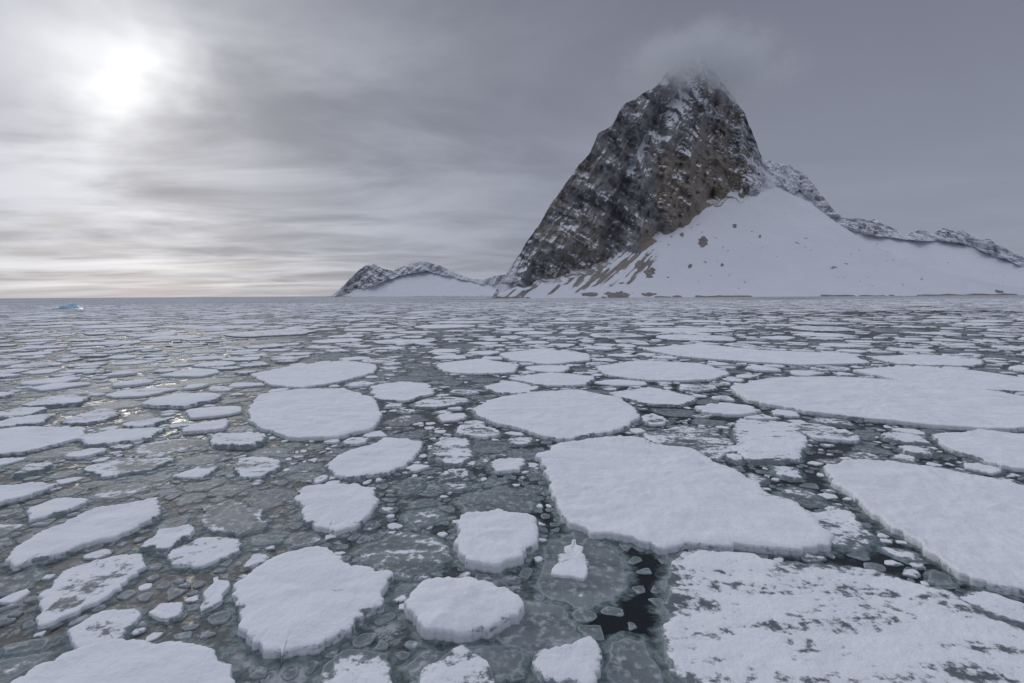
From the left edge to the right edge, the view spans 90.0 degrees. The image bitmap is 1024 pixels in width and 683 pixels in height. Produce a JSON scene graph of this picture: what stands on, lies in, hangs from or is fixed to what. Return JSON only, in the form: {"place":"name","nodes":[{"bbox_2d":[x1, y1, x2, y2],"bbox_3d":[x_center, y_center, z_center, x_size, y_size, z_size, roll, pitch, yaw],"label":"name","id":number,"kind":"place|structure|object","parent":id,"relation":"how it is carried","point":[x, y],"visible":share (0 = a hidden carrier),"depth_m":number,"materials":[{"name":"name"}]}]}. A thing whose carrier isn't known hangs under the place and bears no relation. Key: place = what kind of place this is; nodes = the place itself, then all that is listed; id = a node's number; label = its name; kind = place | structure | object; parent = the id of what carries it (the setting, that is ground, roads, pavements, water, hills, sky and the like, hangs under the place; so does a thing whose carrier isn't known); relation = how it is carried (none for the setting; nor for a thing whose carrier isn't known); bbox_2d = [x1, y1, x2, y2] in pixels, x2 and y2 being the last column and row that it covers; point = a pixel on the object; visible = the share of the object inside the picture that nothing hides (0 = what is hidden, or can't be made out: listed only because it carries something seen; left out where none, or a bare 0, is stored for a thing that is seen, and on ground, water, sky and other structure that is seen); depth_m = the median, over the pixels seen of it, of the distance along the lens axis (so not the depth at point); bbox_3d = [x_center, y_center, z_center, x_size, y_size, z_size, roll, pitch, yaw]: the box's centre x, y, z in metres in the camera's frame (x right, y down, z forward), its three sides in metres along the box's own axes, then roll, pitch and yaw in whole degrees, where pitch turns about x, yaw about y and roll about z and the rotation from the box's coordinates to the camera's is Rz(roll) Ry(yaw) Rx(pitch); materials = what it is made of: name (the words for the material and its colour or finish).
{"place":"outdoors","nodes":[
{"label":"outdoors","id":0,"kind":"place"},
{"bbox_2d":[330,262,504,296],"bbox_3d":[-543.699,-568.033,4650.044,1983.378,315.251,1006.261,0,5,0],"label":"snowy hill","id":1,"kind":"structure","parent":0,"point":[416,279],"depth_m":4366.77,"materials":[{"name":"white snow"}]},
{"bbox_2d":[0,295,1023,682],"bbox_3d":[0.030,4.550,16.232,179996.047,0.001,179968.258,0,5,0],"label":"sea water","id":2,"kind":"structure","parent":0,"point":[638,613],"depth_m":22.40,"materials":[{"name":"grey liquid"}]},
{"bbox_2d":[0,482,64,506],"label":"ice floe","id":3,"kind":"object","parent":2,"relation":"on","point":[15,494],"visible":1,"depth_m":15.66,"materials":[{"name":"white ice"}]},
{"bbox_2d":[0,426,89,457],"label":"ice floe","id":4,"kind":"object","parent":2,"relation":"on","point":[20,441],"visible":0.98,"depth_m":21.56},
{"bbox_2d":[17,497,93,524],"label":"ice floe","id":5,"kind":"object","parent":2,"relation":"on","point":[56,508],"visible":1,"depth_m":14.39,"materials":[{"name":"white ice"}]},
{"bbox_2d":[52,303,82,308],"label":"iceberg","id":6,"kind":"object","parent":2,"relation":"on","point":[70,306],"visible":0.81,"depth_m":274.58,"materials":[{"name":"ice"}]},
{"bbox_2d":[0,497,170,575],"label":"ice floe","id":7,"kind":"object","parent":2,"relation":"on","point":[103,525],"visible":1,"depth_m":12.82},
{"bbox_2d":[23,552,154,636],"bbox_3d":[-8.723,5.039,10.740,3.068,0.102,2.652,4,7,42],"label":"ice floe","id":8,"kind":"object","parent":2,"relation":"on","point":[70,594],"visible":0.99,"depth_m":10.47,"materials":[{"name":"white ice"}]},
{"bbox_2d":[53,605,150,654],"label":"ice floe","id":9,"kind":"object","parent":2,"relation":"on","point":[105,625],"visible":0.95,"depth_m":9.22,"materials":[{"name":"white ice"}]},
{"bbox_2d":[76,428,168,448],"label":"ice floe","id":10,"kind":"object","parent":2,"relation":"on","point":[111,437],"visible":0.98,"depth_m":21.61,"materials":[{"name":"white ice"}]},
{"bbox_2d":[10,638,246,682],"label":"ice floe","id":11,"kind":"object","parent":2,"relation":"on","point":[142,660],"visible":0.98,"depth_m":8.21,"materials":[{"name":"white ice"}]},
{"bbox_2d":[81,457,179,480],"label":"ice floe","id":12,"kind":"object","parent":2,"relation":"on","point":[118,468],"visible":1,"depth_m":17.95,"materials":[{"name":"white ice"}]},
{"bbox_2d":[192,575,235,621],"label":"ice floe","id":13,"kind":"object","parent":2,"relation":"on","point":[214,595],"visible":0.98,"depth_m":10.17,"materials":[{"name":"white ice"}]},
{"bbox_2d":[191,499,272,539],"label":"ice floe","id":14,"kind":"object","parent":2,"relation":"on","point":[234,518],"visible":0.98,"depth_m":13.67,"materials":[{"name":"grey ice"}]},
{"bbox_2d":[226,456,285,480],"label":"ice floe","id":15,"kind":"object","parent":2,"relation":"on","point":[252,468],"visible":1,"depth_m":17.74,"materials":[{"name":"white ice"}]},
{"bbox_2d":[224,546,398,669],"bbox_3d":[-4.176,5.003,10.193,4.346,0.233,3.663,3,6,30],"label":"ice floe","id":16,"kind":"object","parent":2,"relation":"on","point":[306,604],"visible":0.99,"depth_m":9.72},
{"bbox_2d":[249,360,378,388],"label":"ice floe","id":17,"kind":"object","parent":2,"relation":"on","point":[311,375],"visible":0.99,"depth_m":38.42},
{"bbox_2d":[244,388,385,442],"bbox_3d":[-10.380,3.503,26.937,7.348,0.264,13.529,-3,6,-23],"label":"ice floe","id":18,"kind":"object","parent":2,"relation":"on","point":[301,415],"visible":1,"depth_m":25.28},
{"bbox_2d":[288,483,384,539],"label":"ice floe","id":19,"kind":"object","parent":2,"relation":"on","point":[338,510],"visible":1,"depth_m":14.24,"materials":[{"name":"white ice"}]},
{"bbox_2d":[305,645,401,682],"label":"ice floe","id":20,"kind":"object","parent":2,"relation":"on","point":[352,664],"visible":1,"depth_m":8.19,"materials":[{"name":"white ice"}]},
{"bbox_2d":[319,437,426,481],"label":"ice floe","id":21,"kind":"object","parent":2,"relation":"on","point":[386,457],"visible":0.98,"depth_m":18.32,"materials":[{"name":"white ice"}]},
{"bbox_2d":[347,529,453,584],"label":"ice floe","id":22,"kind":"object","parent":2,"relation":"on","point":[406,556],"visible":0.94,"depth_m":11.82,"materials":[{"name":"grey ice"}]},
{"bbox_2d":[367,381,437,402],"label":"ice floe","id":23,"kind":"object","parent":2,"relation":"on","point":[401,392],"visible":0.98,"depth_m":31.34,"materials":[{"name":"white ice"}]},
{"bbox_2d":[426,436,479,468],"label":"ice floe","id":24,"kind":"object","parent":2,"relation":"on","point":[447,452],"visible":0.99,"depth_m":19.30,"materials":[{"name":"white ice"}]},
{"bbox_2d":[420,645,495,682],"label":"ice floe","id":25,"kind":"object","parent":2,"relation":"on","point":[462,664],"visible":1,"depth_m":8.09,"materials":[{"name":"white ice"}]},
{"bbox_2d":[393,576,524,647],"bbox_3d":[-0.911,4.981,9.710,3.172,0.301,2.652,0,5,0],"label":"ice floe","id":26,"kind":"object","parent":2,"relation":"on","point":[447,612],"visible":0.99,"depth_m":9.42,"materials":[{"name":"white ice"}]},
{"bbox_2d":[392,639,534,682],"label":"ice floe","id":27,"kind":"object","parent":2,"relation":"on","point":[504,661],"visible":0.32,"depth_m":8.43,"materials":[{"name":"grey ice"}]},
{"bbox_2d":[435,359,519,375],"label":"ice floe","id":28,"kind":"object","parent":2,"relation":"on","point":[475,367],"visible":1,"depth_m":41.49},
{"bbox_2d":[450,485,540,513],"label":"ice floe","id":29,"kind":"object","parent":2,"relation":"on","point":[507,498],"visible":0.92,"depth_m":14.93,"materials":[{"name":"grey ice"}]},
{"bbox_2d":[449,508,544,579],"bbox_3d":[-0.361,4.740,12.503,2.916,0.274,3.798,0,5,0],"label":"ice floe","id":30,"kind":"object","parent":2,"relation":"on","point":[495,543],"visible":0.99,"depth_m":12.05,"materials":[{"name":"white ice"}]},
{"bbox_2d":[481,381,541,394],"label":"ice floe","id":31,"kind":"object","parent":2,"relation":"on","point":[509,388],"visible":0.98,"depth_m":32.41,"materials":[{"name":"white ice"}]},
{"bbox_2d":[0,299,1023,682],"bbox_3d":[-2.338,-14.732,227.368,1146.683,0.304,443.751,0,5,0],"label":"pancake ice field","id":32,"kind":"structure","parent":2,"relation":"on","point":[176,545],"depth_m":28.33,"materials":[{"name":"grey ice"}]},
{"bbox_2d":[171,465,223,481],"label":"ice floe","id":33,"kind":"object","parent":32,"relation":"on","point":[198,472],"visible":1,"depth_m":17.25,"materials":[{"name":"white ice"}]},
{"bbox_2d":[494,595,584,653],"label":"ice floe","id":34,"kind":"object","parent":2,"relation":"on","point":[546,623],"visible":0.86,"depth_m":9.20,"materials":[{"name":"ice"}]},
{"bbox_2d":[498,349,591,364],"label":"ice floe","id":35,"kind":"object","parent":2,"relation":"on","point":[544,357],"visible":0.99,"depth_m":48.14,"materials":[{"name":"white ice"}]},
{"bbox_2d":[506,372,596,387],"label":"ice floe","id":36,"kind":"object","parent":2,"relation":"on","point":[552,380],"visible":1,"depth_m":35.35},
{"bbox_2d":[469,389,640,442],"bbox_3d":[2.644,3.489,26.465,9.843,0.214,9.989,-5,7,-39],"label":"ice floe","id":37,"kind":"object","parent":2,"relation":"on","point":[558,416],"visible":0.99,"depth_m":25.07,"materials":[{"name":"white ice"}]},
{"bbox_2d":[523,636,603,682],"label":"ice floe","id":38,"kind":"object","parent":2,"relation":"on","point":[581,660],"visible":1,"depth_m":8.14,"materials":[{"name":"white ice"}]},
{"bbox_2d":[530,530,635,612],"bbox_3d":[1.545,4.955,11.396,2.755,0.021,4.150,0,5,0],"label":"ice floe","id":39,"kind":"object","parent":2,"relation":"on","point":[610,578],"visible":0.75,"depth_m":10.86,"materials":[{"name":"grey ice"}]},
{"bbox_2d":[551,539,588,580],"bbox_3d":[1.326,4.903,11.585,1.558,0.086,2.595,0,5,0],"label":"ice chunk","id":40,"kind":"object","parent":39,"relation":"on","point":[573,561],"visible":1,"depth_m":11.25,"materials":[{"name":"white ice"}]},
{"bbox_2d":[606,387,697,407],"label":"ice floe","id":41,"kind":"object","parent":2,"relation":"on","point":[651,396],"visible":1,"depth_m":29.11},
{"bbox_2d":[595,360,731,382],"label":"ice floe","id":42,"kind":"object","parent":2,"relation":"on","point":[659,371],"visible":0.99,"depth_m":38.43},
{"bbox_2d":[532,436,840,559],"bbox_3d":[4.421,4.369,16.436,7.898,0.256,10.316,0,5,0],"label":"ice floe","id":43,"kind":"object","parent":2,"relation":"on","point":[648,497],"visible":0.98,"depth_m":14.34,"materials":[{"name":"white ice"}]},
{"bbox_2d":[639,426,735,462],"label":"ice floe","id":44,"kind":"object","parent":2,"relation":"on","point":[713,444],"visible":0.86,"depth_m":20.78,"materials":[{"name":"white ice"}]},
{"bbox_2d":[643,344,870,366],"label":"ice floe","id":45,"kind":"object","parent":2,"relation":"on","point":[740,355],"visible":0.99,"depth_m":47.66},
{"bbox_2d":[726,418,813,465],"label":"ice floe","id":46,"kind":"object","parent":2,"relation":"on","point":[766,442],"visible":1,"depth_m":20.16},
{"bbox_2d":[651,547,1023,682],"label":"ice floe","id":47,"kind":"object","parent":2,"relation":"on","point":[734,617],"visible":0.99,"depth_m":8.98,"materials":[{"name":"white ice"}]},
{"bbox_2d":[808,506,886,555],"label":"ice floe","id":48,"kind":"object","parent":2,"relation":"on","point":[848,530],"visible":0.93,"depth_m":12.76,"materials":[{"name":"white ice"}]},
{"bbox_2d":[728,376,1023,432],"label":"ice floe","id":49,"kind":"object","parent":2,"relation":"on","point":[924,404],"visible":1,"depth_m":27.35,"materials":[{"name":"white ice"}]},
{"bbox_2d":[818,459,1023,600],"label":"ice floe","id":50,"kind":"object","parent":2,"relation":"on","point":[960,528],"visible":0.99,"depth_m":13.53,"materials":[{"name":"white ice"}]},
{"bbox_2d":[869,354,985,367],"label":"ice floe","id":51,"kind":"object","parent":2,"relation":"on","point":[928,360],"visible":0.99,"depth_m":43.76,"materials":[{"name":"white ice"}]},
{"bbox_2d":[851,366,1023,393],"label":"ice floe","id":52,"kind":"object","parent":2,"relation":"on","point":[1010,384],"visible":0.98,"depth_m":35.23,"materials":[{"name":"white ice"}]},
{"bbox_2d":[927,429,1023,473],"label":"ice floe","id":53,"kind":"object","parent":2,"relation":"on","point":[1001,450],"visible":0.99,"depth_m":19.43,"materials":[{"name":"white ice"}]},
{"bbox_2d":[0,0,1023,297],"label":"sky","id":54,"kind":"structure","parent":0,"point":[149,148],"materials":[{"name":"grey"}]},
{"bbox_2d":[486,56,1023,298],"bbox_3d":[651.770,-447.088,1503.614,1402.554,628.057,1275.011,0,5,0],"label":"mountain","id":55,"kind":"structure","parent":0,"point":[670,189],"depth_m":1070.99,"materials":[{"name":"white snow"}]},
{"bbox_2d":[764,161,1023,287],"bbox_3d":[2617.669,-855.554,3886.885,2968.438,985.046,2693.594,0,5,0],"label":"snowy ridge","id":56,"kind":"structure","parent":0,"point":[962,253],"depth_m":3025.41,"materials":[{"name":"white snow"}]}
]}

